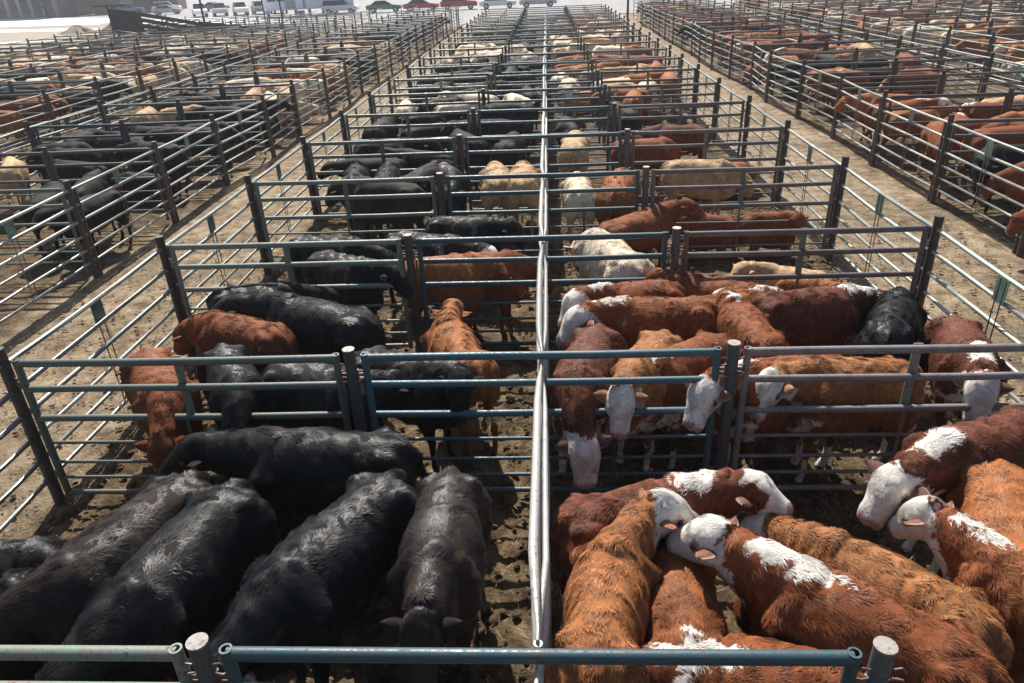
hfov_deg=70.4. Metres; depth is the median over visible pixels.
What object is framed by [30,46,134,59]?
cross gate
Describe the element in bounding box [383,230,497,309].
cow
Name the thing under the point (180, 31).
cross gate
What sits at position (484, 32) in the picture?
pipe gate
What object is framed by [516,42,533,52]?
cow
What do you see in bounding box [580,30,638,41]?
pipe gate
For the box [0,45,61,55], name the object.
cross gate
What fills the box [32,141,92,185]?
cow
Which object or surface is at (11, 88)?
cross gate
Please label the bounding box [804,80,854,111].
cow
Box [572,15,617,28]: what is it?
pipe gate
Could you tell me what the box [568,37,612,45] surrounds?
cow
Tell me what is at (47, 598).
cow
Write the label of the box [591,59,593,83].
gate post
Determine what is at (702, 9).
cross gate
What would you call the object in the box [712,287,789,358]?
cow
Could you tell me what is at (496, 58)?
cow
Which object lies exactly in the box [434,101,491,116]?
cow
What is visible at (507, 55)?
pipe gate
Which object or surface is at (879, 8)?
cross gate
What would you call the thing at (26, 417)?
pipe fence
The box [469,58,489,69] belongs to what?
cow
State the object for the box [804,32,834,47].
cow
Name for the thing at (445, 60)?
cow
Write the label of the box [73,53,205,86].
cross gate
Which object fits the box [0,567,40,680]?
cow
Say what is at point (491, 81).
gate post
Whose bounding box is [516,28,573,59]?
pipe gate
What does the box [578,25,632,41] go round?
pipe gate
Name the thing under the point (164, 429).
cow
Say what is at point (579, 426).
cow
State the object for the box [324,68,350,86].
cow
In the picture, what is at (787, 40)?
cow
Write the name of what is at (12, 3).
window
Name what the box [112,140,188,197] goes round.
cow
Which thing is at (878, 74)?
cow
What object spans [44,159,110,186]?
cow
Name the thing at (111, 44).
cross gate
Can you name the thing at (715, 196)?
cow
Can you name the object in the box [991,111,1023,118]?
cow
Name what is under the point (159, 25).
cross gate
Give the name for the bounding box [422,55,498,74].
pipe gate
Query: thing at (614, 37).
pipe gate
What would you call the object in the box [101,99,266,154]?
cross gate
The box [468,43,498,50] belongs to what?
cow
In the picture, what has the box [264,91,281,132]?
cow
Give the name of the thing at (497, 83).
cow
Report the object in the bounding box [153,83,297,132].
cross gate
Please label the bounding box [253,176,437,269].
pipe gate
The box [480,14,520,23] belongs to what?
pipe gate
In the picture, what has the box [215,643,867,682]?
pipe gate
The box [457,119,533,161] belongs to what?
cow
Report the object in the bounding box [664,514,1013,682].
cow
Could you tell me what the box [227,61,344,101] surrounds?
cross gate
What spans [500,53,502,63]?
gate post
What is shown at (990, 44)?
pipe fence
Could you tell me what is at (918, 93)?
cow
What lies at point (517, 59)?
cow
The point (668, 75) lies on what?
cow
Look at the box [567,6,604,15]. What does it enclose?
pipe gate
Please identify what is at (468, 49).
pipe gate
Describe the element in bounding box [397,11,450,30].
cross gate
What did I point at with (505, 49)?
gate post
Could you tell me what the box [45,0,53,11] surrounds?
window
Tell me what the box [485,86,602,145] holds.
pipe gate
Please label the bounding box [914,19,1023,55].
cross gate
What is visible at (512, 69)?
cow
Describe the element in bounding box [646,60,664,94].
cow
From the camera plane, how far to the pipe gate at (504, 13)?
56.42 m
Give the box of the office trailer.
[262,0,353,16]
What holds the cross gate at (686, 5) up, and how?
on the ground at (122, 260)
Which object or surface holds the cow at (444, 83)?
on the ground at (122, 260)
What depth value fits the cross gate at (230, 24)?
54.85 m
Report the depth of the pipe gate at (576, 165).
14.13 m
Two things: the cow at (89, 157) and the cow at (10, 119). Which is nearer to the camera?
the cow at (89, 157)
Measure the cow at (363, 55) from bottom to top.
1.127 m
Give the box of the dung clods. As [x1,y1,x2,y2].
[0,219,1023,682]
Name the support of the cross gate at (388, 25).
on the ground at (122, 260)
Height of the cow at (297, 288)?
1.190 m
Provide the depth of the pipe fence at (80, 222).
14.96 m
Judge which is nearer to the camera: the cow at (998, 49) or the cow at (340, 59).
the cow at (998, 49)
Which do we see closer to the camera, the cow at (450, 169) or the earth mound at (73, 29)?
the cow at (450, 169)
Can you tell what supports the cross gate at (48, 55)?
on the ground at (122, 260)
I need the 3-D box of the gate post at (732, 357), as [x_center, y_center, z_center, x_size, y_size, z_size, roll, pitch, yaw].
[1.871,0.756,6.375,0.254,1.680,0.120,-1,27,3]
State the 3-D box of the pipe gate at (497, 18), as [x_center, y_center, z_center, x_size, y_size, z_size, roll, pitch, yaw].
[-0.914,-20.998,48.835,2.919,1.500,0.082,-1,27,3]
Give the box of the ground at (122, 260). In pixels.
[0,8,1023,682]
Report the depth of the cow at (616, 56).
29.34 m
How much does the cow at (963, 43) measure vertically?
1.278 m
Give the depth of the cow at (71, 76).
30.00 m
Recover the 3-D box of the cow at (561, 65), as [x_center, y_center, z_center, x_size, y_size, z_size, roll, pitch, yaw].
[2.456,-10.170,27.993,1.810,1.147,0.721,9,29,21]
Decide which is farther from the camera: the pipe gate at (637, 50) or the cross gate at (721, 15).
the cross gate at (721, 15)
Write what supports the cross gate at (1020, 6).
on the ground at (122, 260)
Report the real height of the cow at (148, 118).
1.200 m
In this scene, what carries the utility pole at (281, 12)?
on the ground at (122, 260)
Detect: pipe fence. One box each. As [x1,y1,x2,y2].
[0,6,417,200]
[0,6,463,323]
[0,8,382,161]
[0,9,488,533]
[0,11,318,87]
[0,13,259,61]
[7,16,199,50]
[528,9,551,682]
[603,4,1023,411]
[637,1,1023,256]
[693,0,1023,101]
[725,0,1023,81]
[855,0,1023,25]
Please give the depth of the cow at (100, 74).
31.57 m
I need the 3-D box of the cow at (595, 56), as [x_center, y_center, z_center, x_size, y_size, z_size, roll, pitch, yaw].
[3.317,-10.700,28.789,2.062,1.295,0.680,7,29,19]
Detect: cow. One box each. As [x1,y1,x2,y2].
[0,79,15,86]
[0,87,15,91]
[0,89,43,120]
[0,99,55,139]
[0,110,27,149]
[0,156,31,219]
[0,469,240,668]
[0,535,66,578]
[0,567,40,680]
[6,85,46,89]
[14,96,71,133]
[17,92,61,123]
[17,94,64,131]
[20,181,65,257]
[23,478,281,681]
[25,147,113,172]
[26,77,49,80]
[29,189,131,260]
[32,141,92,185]
[38,84,60,92]
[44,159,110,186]
[50,74,92,86]
[58,90,104,123]
[59,86,108,119]
[60,69,93,75]
[61,166,116,248]
[63,128,104,146]
[78,76,109,108]
[81,79,132,114]
[92,72,115,77]
[93,134,145,173]
[94,130,143,171]
[108,69,120,76]
[109,171,178,206]
[110,76,137,103]
[111,125,171,131]
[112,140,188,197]
[119,346,207,476]
[120,65,168,97]
[120,76,142,102]
[129,126,170,133]
[130,106,158,122]
[139,74,160,101]
[143,126,232,178]
[148,66,189,94]
[157,62,198,91]
[157,97,220,111]
[158,104,200,121]
[158,425,426,568]
[171,120,231,163]
[172,309,300,373]
[175,106,253,152]
[180,92,231,105]
[181,121,249,166]
[187,467,416,682]
[196,343,269,430]
[206,281,345,310]
[210,291,386,365]
[224,77,274,99]
[229,98,292,117]
[239,83,277,97]
[240,87,265,99]
[242,69,290,79]
[245,118,256,149]
[250,115,282,144]
[252,68,281,71]
[261,363,409,431]
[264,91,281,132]
[268,62,287,68]
[268,82,308,100]
[274,79,294,80]
[274,86,298,130]
[276,101,326,122]
[284,57,319,62]
[286,64,316,67]
[286,68,318,98]
[289,235,397,283]
[290,69,336,100]
[295,79,330,108]
[299,71,335,106]
[303,250,413,315]
[308,63,352,94]
[315,54,328,60]
[317,157,407,179]
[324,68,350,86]
[325,176,428,246]
[328,56,357,83]
[329,59,344,90]
[337,51,355,55]
[341,161,372,235]
[348,54,379,77]
[353,137,444,154]
[355,57,375,81]
[355,345,485,472]
[362,116,402,139]
[373,147,458,172]
[373,162,403,237]
[379,466,493,682]
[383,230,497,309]
[395,99,414,134]
[396,251,525,338]
[398,159,458,231]
[400,122,450,151]
[403,111,470,148]
[413,84,455,112]
[416,72,439,84]
[419,96,466,112]
[419,298,500,460]
[424,215,528,251]
[432,81,452,86]
[434,61,470,72]
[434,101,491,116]
[434,162,468,215]
[436,91,499,101]
[436,248,555,338]
[438,69,487,81]
[439,119,509,135]
[440,59,453,62]
[446,72,499,83]
[446,128,489,191]
[448,60,470,71]
[452,50,476,60]
[454,81,515,92]
[455,45,487,52]
[456,88,505,99]
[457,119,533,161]
[462,50,488,58]
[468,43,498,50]
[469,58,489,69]
[476,103,538,154]
[477,50,503,54]
[477,68,502,74]
[479,161,510,217]
[485,53,515,61]
[491,131,527,165]
[494,65,529,78]
[501,44,530,53]
[502,63,520,83]
[503,93,534,104]
[505,86,522,93]
[507,160,539,242]
[511,57,524,65]
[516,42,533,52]
[517,71,535,88]
[517,85,540,133]
[522,52,536,60]
[525,59,546,88]
[544,486,698,682]
[545,323,627,489]
[549,464,793,607]
[550,72,568,104]
[551,47,566,58]
[551,63,597,98]
[552,41,569,48]
[552,55,583,67]
[552,63,585,68]
[554,116,583,147]
[554,295,718,350]
[555,50,589,58]
[557,130,590,181]
[557,277,687,329]
[558,78,579,117]
[560,90,590,114]
[560,171,595,241]
[563,227,655,285]
[566,43,595,49]
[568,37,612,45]
[569,62,622,78]
[571,54,614,59]
[576,66,627,90]
[588,89,651,126]
[590,82,637,117]
[591,77,633,112]
[592,46,626,55]
[593,329,682,470]
[594,35,622,42]
[595,167,640,223]
[597,197,706,267]
[602,54,621,57]
[603,99,641,138]
[604,329,741,470]
[608,44,639,45]
[609,137,686,191]
[618,72,663,84]
[619,55,657,65]
[622,45,652,55]
[622,89,643,115]
[627,63,650,74]
[635,124,710,181]
[638,78,659,115]
[638,632,865,682]
[643,268,762,296]
[645,540,727,682]
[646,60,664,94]
[658,159,753,214]
[659,67,680,115]
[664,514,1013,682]
[668,214,741,251]
[682,354,841,469]
[692,284,783,304]
[703,35,743,61]
[704,162,760,201]
[707,274,727,277]
[709,38,741,64]
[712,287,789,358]
[724,39,766,66]
[728,41,771,70]
[729,43,779,64]
[730,260,836,286]
[732,210,808,250]
[739,511,1013,672]
[742,63,762,83]
[746,32,785,38]
[749,355,925,484]
[750,283,887,356]
[761,38,796,68]
[763,47,812,72]
[764,55,798,76]
[769,60,811,95]
[775,279,860,290]
[778,78,814,100]
[785,32,810,38]
[787,39,822,49]
[793,34,821,48]
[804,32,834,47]
[804,67,845,104]
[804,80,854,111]
[805,70,870,114]
[807,48,843,69]
[807,68,855,107]
[810,57,851,69]
[811,54,846,69]
[817,46,848,49]
[834,93,914,142]
[835,53,852,57]
[847,43,875,56]
[850,55,883,58]
[852,286,928,432]
[856,56,888,70]
[857,66,890,91]
[857,404,1023,574]
[861,97,954,152]
[874,81,921,94]
[876,71,938,94]
[879,105,959,159]
[886,495,1023,673]
[897,52,920,70]
[904,68,937,94]
[917,112,969,173]
[918,314,1014,427]
[926,119,989,181]
[940,458,1023,682]
[954,39,1009,72]
[955,124,1023,192]
[959,102,1023,118]
[964,144,1023,212]
[967,37,1009,71]
[980,122,1023,128]
[980,161,1023,211]
[981,95,1023,103]
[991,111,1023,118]
[992,40,1023,74]
[997,61,1023,81]
[1004,45,1023,62]
[1004,209,1023,235]
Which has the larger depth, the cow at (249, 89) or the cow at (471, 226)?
the cow at (249, 89)
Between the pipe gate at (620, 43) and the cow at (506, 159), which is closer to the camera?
the cow at (506, 159)
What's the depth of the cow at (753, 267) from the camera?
9.68 m
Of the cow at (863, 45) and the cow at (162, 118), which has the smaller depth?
the cow at (162, 118)
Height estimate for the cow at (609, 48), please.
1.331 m
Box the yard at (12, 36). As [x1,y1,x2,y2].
[0,23,278,50]
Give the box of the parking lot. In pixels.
[35,0,751,27]
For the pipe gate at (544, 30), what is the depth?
40.46 m
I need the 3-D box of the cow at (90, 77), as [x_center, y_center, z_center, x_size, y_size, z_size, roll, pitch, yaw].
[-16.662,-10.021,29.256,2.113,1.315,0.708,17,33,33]
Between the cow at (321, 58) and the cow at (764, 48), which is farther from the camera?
the cow at (321, 58)
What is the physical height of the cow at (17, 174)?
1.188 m
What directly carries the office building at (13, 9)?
on the yard at (12, 36)
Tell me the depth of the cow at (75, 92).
26.19 m
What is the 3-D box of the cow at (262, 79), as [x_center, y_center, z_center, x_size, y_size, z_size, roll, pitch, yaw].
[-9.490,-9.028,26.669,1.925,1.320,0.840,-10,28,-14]
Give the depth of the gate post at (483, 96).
19.41 m
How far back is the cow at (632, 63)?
27.45 m
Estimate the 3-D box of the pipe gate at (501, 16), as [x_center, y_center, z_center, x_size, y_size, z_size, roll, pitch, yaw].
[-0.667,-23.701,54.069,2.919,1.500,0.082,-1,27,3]
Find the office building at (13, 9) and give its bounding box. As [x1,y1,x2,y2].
[0,0,94,18]
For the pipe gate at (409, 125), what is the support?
attached to the gate post at (473, 121)
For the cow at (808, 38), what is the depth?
32.30 m
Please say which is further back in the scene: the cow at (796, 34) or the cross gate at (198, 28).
the cross gate at (198, 28)
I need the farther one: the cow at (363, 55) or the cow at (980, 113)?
the cow at (363, 55)
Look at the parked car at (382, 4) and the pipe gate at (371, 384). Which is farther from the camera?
the parked car at (382, 4)
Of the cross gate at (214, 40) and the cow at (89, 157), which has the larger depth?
the cross gate at (214, 40)
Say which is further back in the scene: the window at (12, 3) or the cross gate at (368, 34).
the window at (12, 3)
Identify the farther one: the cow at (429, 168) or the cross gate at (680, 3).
the cross gate at (680, 3)
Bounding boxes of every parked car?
[114,3,144,12]
[151,1,181,8]
[151,5,182,14]
[204,2,229,10]
[212,2,228,16]
[232,1,248,15]
[250,1,266,14]
[321,0,358,12]
[366,0,401,12]
[403,0,439,10]
[440,0,476,10]
[479,0,515,8]
[519,0,556,7]
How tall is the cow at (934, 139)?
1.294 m
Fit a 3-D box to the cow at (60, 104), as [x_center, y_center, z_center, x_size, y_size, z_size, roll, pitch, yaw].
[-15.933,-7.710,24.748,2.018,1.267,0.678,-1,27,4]
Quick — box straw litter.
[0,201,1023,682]
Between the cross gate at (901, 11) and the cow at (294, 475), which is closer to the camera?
the cow at (294, 475)
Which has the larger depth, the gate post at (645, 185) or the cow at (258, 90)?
the cow at (258, 90)
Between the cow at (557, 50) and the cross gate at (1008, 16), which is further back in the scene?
the cross gate at (1008, 16)
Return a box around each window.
[0,1,6,13]
[8,0,18,13]
[20,0,29,12]
[32,0,41,12]
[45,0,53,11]
[98,0,107,4]
[145,0,153,3]
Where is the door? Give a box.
[120,0,132,3]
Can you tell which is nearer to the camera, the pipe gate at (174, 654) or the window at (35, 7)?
the pipe gate at (174, 654)
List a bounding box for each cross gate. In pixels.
[0,41,89,52]
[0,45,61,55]
[0,51,28,63]
[0,52,105,62]
[0,59,71,70]
[0,66,32,81]
[0,69,143,112]
[0,80,102,123]
[0,93,53,141]
[0,147,169,219]
[0,188,89,273]
[28,36,114,47]
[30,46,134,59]
[33,61,177,96]
[34,119,223,182]
[55,33,137,41]
[63,41,161,55]
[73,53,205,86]
[80,30,153,37]
[91,37,183,51]
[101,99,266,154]
[102,27,175,37]
[108,47,227,74]
[117,33,203,42]
[124,24,192,38]
[137,41,251,70]
[139,29,222,38]
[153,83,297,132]
[160,26,238,36]
[163,19,222,30]
[163,37,269,62]
[178,23,252,30]
[184,17,235,29]
[186,32,286,58]
[194,71,322,107]
[195,21,266,25]
[207,29,301,53]
[210,18,279,26]
[224,16,289,26]
[224,25,313,49]
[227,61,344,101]
[237,14,301,26]
[241,22,324,46]
[255,20,335,42]
[255,53,360,89]
[269,17,345,36]
[278,46,375,80]
[281,15,353,36]
[292,13,360,33]
[298,40,388,72]
[302,11,369,31]
[315,35,398,64]
[330,31,408,58]
[343,27,416,53]
[354,23,423,48]
[365,20,430,43]
[374,18,436,39]
[382,15,441,36]
[390,13,446,33]
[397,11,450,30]
[403,9,454,27]
[409,7,457,20]
[637,0,699,19]
[641,0,706,19]
[645,1,713,24]
[650,3,722,27]
[656,5,731,27]
[662,7,742,32]
[668,9,753,38]
[676,12,766,42]
[684,15,781,47]
[694,18,798,53]
[705,22,817,58]
[717,27,840,67]
[732,32,865,76]
[749,0,786,14]
[750,39,898,86]
[758,0,831,18]
[770,0,854,20]
[771,47,936,99]
[781,0,870,23]
[793,1,889,27]
[799,57,986,115]
[807,3,909,32]
[824,5,932,32]
[837,70,1023,127]
[841,7,958,40]
[863,10,988,42]
[873,0,952,5]
[878,88,1023,162]
[886,14,1023,52]
[892,0,987,18]
[913,0,1014,12]
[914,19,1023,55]
[936,1,1023,19]
[937,118,1023,197]
[947,26,1023,65]
[961,3,1023,19]
[990,34,1023,71]
[991,9,1023,22]
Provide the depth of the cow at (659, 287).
8.12 m
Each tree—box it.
[29,0,49,17]
[71,0,80,15]
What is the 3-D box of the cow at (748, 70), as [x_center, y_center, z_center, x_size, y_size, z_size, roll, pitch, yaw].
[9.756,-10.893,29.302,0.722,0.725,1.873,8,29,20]
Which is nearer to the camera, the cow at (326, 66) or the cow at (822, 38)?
the cow at (326, 66)
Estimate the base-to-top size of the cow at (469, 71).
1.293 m
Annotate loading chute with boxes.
[93,4,289,38]
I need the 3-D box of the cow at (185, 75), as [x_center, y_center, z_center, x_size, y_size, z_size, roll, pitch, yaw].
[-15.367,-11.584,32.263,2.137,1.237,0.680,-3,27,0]
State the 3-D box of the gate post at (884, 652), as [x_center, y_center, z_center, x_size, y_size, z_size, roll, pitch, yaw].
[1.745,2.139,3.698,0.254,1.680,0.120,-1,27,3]
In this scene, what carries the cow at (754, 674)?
on the ground at (122, 260)
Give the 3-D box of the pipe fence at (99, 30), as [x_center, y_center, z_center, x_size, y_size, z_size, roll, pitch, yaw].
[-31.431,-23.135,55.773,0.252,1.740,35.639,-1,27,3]
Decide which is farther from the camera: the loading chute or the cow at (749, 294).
the loading chute
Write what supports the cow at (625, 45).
on the ground at (122, 260)
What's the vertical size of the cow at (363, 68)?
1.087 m
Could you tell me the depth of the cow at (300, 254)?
10.13 m
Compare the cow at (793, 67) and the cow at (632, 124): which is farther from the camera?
the cow at (793, 67)
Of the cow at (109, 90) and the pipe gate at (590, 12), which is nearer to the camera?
the cow at (109, 90)
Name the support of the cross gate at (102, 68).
on the ground at (122, 260)
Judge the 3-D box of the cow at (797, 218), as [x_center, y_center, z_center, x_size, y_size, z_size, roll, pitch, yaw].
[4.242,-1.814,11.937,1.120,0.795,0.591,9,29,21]
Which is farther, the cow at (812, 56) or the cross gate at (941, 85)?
the cow at (812, 56)
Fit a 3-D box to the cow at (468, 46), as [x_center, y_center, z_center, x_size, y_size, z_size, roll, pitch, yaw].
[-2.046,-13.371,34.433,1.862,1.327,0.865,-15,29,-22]
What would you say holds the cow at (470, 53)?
on the ground at (122, 260)
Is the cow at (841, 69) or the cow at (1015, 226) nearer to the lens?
the cow at (1015, 226)
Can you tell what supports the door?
in the brick building at (147, 5)
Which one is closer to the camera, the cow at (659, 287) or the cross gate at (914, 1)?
the cow at (659, 287)
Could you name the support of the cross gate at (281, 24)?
on the ground at (122, 260)
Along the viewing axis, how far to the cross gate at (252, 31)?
46.83 m
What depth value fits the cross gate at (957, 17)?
34.09 m
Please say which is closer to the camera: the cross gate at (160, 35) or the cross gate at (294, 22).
the cross gate at (160, 35)
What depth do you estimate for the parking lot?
94.77 m
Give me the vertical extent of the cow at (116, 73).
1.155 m
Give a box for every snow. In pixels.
[0,17,109,26]
[0,29,98,32]
[0,39,73,43]
[143,17,295,23]
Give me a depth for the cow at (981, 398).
6.61 m
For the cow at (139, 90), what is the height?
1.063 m
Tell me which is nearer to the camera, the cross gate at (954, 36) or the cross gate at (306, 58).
the cross gate at (954, 36)
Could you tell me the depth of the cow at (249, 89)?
25.61 m
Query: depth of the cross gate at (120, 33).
55.52 m
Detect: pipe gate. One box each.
[0,643,198,682]
[11,353,351,496]
[168,238,414,351]
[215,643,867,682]
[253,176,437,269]
[306,137,458,214]
[344,110,473,174]
[357,346,725,491]
[372,91,481,148]
[392,76,489,128]
[409,64,495,111]
[413,231,671,345]
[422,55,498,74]
[433,47,503,64]
[442,40,506,55]
[443,169,642,261]
[450,35,509,55]
[457,30,511,43]
[462,26,514,41]
[462,131,624,210]
[468,22,515,46]
[472,19,517,45]
[476,16,519,41]
[476,105,611,172]
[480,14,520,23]
[483,11,521,26]
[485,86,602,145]
[486,9,522,22]
[489,8,522,23]
[493,72,595,124]
[498,60,590,107]
[504,51,584,93]
[508,44,581,82]
[511,37,578,64]
[514,32,575,65]
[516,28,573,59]
[518,24,572,49]
[520,20,570,48]
[521,17,568,43]
[522,14,567,39]
[524,12,566,28]
[525,10,565,32]
[526,8,564,28]
[527,6,563,21]
[567,4,601,12]
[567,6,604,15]
[569,8,606,18]
[570,10,610,18]
[571,12,613,28]
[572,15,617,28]
[574,18,621,29]
[576,21,626,41]
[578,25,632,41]
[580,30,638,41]
[583,35,646,46]
[586,41,655,55]
[590,48,666,68]
[594,57,680,103]
[599,68,695,122]
[607,82,716,143]
[616,100,746,169]
[630,126,784,206]
[648,163,839,260]
[679,224,930,293]
[726,343,1023,489]
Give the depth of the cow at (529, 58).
30.75 m
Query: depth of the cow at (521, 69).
26.74 m
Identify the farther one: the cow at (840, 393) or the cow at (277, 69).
the cow at (277, 69)
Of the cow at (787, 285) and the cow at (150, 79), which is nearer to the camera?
the cow at (787, 285)
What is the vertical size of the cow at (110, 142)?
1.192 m
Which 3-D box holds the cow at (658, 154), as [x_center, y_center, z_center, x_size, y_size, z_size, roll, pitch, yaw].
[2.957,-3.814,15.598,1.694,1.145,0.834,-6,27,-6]
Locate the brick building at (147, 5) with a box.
[91,0,186,13]
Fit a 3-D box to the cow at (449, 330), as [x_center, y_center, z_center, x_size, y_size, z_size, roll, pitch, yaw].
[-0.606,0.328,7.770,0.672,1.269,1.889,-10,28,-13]
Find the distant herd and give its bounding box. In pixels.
[0,0,1023,82]
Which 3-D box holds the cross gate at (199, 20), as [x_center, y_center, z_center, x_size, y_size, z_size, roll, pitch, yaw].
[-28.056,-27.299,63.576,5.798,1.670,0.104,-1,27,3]
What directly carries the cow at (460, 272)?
on the ground at (122, 260)
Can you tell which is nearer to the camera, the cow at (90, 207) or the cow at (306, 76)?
the cow at (90, 207)
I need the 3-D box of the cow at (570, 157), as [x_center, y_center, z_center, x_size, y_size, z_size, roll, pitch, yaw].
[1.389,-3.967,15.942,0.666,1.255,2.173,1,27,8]
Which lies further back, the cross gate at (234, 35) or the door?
the door
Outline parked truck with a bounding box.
[191,3,207,17]
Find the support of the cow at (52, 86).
on the ground at (122, 260)
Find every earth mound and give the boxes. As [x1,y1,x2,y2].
[58,25,98,34]
[99,23,114,33]
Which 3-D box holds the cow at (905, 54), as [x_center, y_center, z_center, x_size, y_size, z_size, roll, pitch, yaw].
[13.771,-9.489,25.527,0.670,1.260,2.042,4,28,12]
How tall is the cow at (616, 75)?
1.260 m
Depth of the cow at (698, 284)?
8.51 m
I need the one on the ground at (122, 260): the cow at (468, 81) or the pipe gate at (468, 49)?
the cow at (468, 81)
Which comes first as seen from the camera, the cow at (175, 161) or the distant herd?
the cow at (175, 161)
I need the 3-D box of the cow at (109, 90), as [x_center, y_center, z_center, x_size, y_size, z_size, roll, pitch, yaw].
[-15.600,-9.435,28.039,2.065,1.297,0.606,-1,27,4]
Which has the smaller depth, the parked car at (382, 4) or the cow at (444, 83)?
the cow at (444, 83)
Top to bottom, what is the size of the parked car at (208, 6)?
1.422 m
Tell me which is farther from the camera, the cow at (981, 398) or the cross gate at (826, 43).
the cross gate at (826, 43)
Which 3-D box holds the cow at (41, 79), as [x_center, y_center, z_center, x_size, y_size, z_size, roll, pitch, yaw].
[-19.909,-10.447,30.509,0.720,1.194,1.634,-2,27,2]
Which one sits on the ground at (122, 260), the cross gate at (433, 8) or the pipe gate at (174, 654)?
the cross gate at (433, 8)
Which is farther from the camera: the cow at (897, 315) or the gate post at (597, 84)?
the gate post at (597, 84)
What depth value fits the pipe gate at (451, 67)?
24.79 m
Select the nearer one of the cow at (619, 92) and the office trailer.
the cow at (619, 92)
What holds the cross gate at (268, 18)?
on the ground at (122, 260)
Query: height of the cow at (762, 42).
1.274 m
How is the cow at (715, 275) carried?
on the ground at (122, 260)
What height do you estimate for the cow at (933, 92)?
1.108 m
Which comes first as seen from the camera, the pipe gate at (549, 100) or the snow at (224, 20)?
the pipe gate at (549, 100)
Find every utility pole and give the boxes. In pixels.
[199,0,205,22]
[278,0,283,26]
[626,0,628,24]
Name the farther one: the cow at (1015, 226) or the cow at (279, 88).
the cow at (279, 88)
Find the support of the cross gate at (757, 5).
on the ground at (122, 260)
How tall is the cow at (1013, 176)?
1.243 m
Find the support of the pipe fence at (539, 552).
on the ground at (122, 260)
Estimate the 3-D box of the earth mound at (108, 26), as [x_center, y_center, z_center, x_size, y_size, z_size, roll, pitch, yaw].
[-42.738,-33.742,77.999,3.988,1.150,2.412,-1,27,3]
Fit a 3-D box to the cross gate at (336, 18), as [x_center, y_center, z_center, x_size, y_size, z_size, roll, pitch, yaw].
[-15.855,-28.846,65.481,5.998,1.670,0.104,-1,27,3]
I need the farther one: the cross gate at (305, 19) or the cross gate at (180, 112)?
the cross gate at (305, 19)
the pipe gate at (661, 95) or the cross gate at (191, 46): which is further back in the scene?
the cross gate at (191, 46)
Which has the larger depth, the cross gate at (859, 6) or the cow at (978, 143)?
the cross gate at (859, 6)
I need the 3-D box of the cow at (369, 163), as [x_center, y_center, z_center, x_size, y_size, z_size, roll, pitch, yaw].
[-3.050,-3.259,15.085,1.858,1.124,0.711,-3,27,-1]
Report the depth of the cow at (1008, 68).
26.16 m
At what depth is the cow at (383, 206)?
12.36 m
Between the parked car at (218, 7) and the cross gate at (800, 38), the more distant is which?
the parked car at (218, 7)
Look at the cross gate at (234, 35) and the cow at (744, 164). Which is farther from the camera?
the cross gate at (234, 35)
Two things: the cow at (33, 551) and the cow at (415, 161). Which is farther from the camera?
the cow at (415, 161)
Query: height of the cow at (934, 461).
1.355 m
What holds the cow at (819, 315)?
on the ground at (122, 260)
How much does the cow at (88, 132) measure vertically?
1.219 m
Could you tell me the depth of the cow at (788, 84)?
24.88 m
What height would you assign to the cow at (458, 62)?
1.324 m
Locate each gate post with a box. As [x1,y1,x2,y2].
[181,632,226,682]
[337,346,366,431]
[400,233,422,352]
[433,172,447,215]
[454,134,466,215]
[468,108,478,174]
[481,88,485,106]
[489,74,492,94]
[495,62,498,80]
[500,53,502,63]
[504,45,506,61]
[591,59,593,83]
[596,70,599,125]
[602,84,606,146]
[609,103,617,170]
[621,128,632,168]
[638,166,653,252]
[666,226,686,270]
[715,339,747,470]
[855,636,906,682]
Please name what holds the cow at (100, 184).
on the ground at (122, 260)
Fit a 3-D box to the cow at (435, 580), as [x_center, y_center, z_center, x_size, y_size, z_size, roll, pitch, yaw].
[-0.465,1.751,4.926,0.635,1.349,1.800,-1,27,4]
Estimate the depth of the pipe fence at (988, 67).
24.04 m
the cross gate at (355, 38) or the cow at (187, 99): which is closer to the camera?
the cow at (187, 99)
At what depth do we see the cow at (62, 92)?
27.16 m
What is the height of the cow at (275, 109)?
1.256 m
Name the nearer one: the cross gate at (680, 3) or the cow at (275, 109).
the cow at (275, 109)
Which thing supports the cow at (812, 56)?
on the ground at (122, 260)
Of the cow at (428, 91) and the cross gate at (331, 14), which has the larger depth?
the cross gate at (331, 14)
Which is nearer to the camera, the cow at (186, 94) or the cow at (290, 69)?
the cow at (186, 94)
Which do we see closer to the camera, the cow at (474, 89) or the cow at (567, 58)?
the cow at (474, 89)
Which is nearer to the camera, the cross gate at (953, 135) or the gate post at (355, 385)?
the gate post at (355, 385)
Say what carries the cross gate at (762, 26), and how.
on the ground at (122, 260)
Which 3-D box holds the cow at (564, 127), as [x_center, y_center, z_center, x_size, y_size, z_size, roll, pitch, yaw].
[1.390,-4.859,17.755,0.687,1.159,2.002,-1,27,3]
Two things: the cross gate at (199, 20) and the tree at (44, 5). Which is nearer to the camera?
the cross gate at (199, 20)
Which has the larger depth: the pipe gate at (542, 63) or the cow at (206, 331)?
the pipe gate at (542, 63)
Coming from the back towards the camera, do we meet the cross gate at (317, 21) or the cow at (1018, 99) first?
the cross gate at (317, 21)

